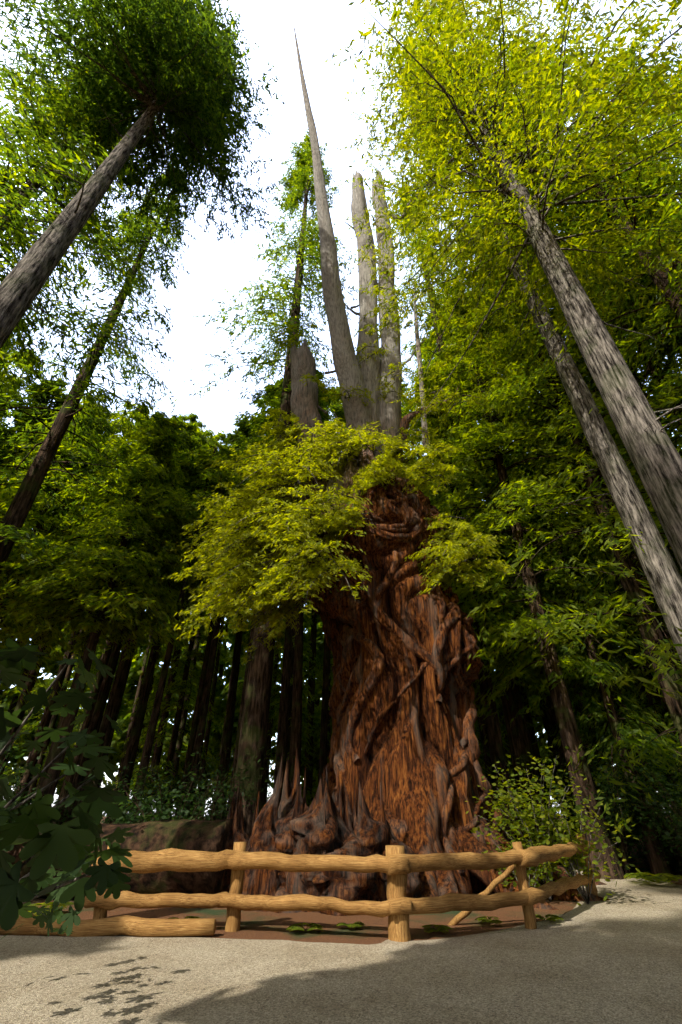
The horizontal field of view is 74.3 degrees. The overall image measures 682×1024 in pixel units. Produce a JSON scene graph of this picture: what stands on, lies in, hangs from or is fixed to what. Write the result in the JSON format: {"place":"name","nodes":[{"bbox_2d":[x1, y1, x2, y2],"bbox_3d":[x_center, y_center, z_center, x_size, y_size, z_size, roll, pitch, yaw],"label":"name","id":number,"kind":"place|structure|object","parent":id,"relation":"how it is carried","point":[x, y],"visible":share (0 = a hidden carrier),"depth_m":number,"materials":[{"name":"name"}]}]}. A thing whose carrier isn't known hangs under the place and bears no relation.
{"place":"outdoors","nodes":[
{"label":"outdoors","id":0,"kind":"place"},
{"bbox_2d":[0,861,681,1023],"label":"gravel path","id":1,"kind":"structure","parent":0,"point":[616,958],"depth_m":4.97,"materials":[{"name":"grey gravel"}]},
{"bbox_2d":[0,0,681,815],"label":"sky","id":2,"kind":"structure","parent":0,"point":[322,27],"materials":[{"name":"white"}]},
{"bbox_2d":[19,816,681,944],"bbox_3d":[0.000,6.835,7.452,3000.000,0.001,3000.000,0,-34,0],"label":"ground","id":3,"kind":"structure","parent":0,"point":[260,925],"depth_m":7.68,"materials":[{"name":"brown soil"}]},
{"bbox_2d":[3,819,232,897],"bbox_3d":[-9.184,8.288,10.790,13.955,1.559,1.464,-7,-35,11],"label":"fallen log","id":4,"kind":"object","parent":3,"relation":"on","point":[198,835],"visible":0.27,"depth_m":9.36,"materials":[{"name":"brown wood"}]},
{"bbox_2d":[0,833,600,941],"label":"split rail fence","id":5,"kind":"object","parent":3,"relation":"on","point":[396,864],"visible":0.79,"depth_m":7.02,"materials":[{"name":"brown wood"}]},
{"bbox_2d":[0,42,681,878],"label":"forest trunks","id":6,"kind":"object","parent":3,"relation":"on","point":[254,726],"visible":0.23,"depth_m":19.59,"materials":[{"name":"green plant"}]},
{"bbox_2d":[0,0,681,903],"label":"branches","id":7,"kind":"object","parent":3,"relation":"on","point":[652,452],"visible":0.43,"depth_m":13.61,"materials":[{"name":"green plant"}]},
{"bbox_2d":[0,637,133,938],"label":"leaves","id":8,"kind":"object","parent":7,"relation":"attached to","point":[67,842],"visible":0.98,"depth_m":2.18,"materials":[{"name":"green plant"}]},
{"bbox_2d":[0,0,681,835],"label":"hemlock foliage","id":9,"kind":"object","parent":7,"relation":"attached to","point":[184,450],"visible":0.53,"depth_m":20.04,"materials":[{"name":"green plant"}]},
{"bbox_2d":[0,709,681,876],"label":"dark shrubs","id":10,"kind":"object","parent":3,"relation":"on","point":[163,814],"visible":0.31,"depth_m":13.29,"materials":[{"name":"green plant"}]},
{"bbox_2d":[28,746,681,932],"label":"sunlit shrubs","id":11,"kind":"object","parent":3,"relation":"on","point":[565,838],"visible":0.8,"depth_m":9.81,"materials":[{"name":"green plant"}]},
{"bbox_2d":[219,25,609,915],"bbox_3d":[0.311,-9.697,23.569,13.350,46.610,9.250,18,-38,-24],"label":"giant cedar","id":12,"kind":"object","parent":3,"relation":"on","point":[403,767],"visible":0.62,"depth_m":13.27,"materials":[{"name":"brown wood"}]},
{"bbox_2d":[162,0,681,665],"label":"tree foliage","id":13,"kind":"object","parent":12,"relation":"attached to","point":[416,138],"visible":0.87,"depth_m":15.43,"materials":[{"name":"green plant"}]}
]}

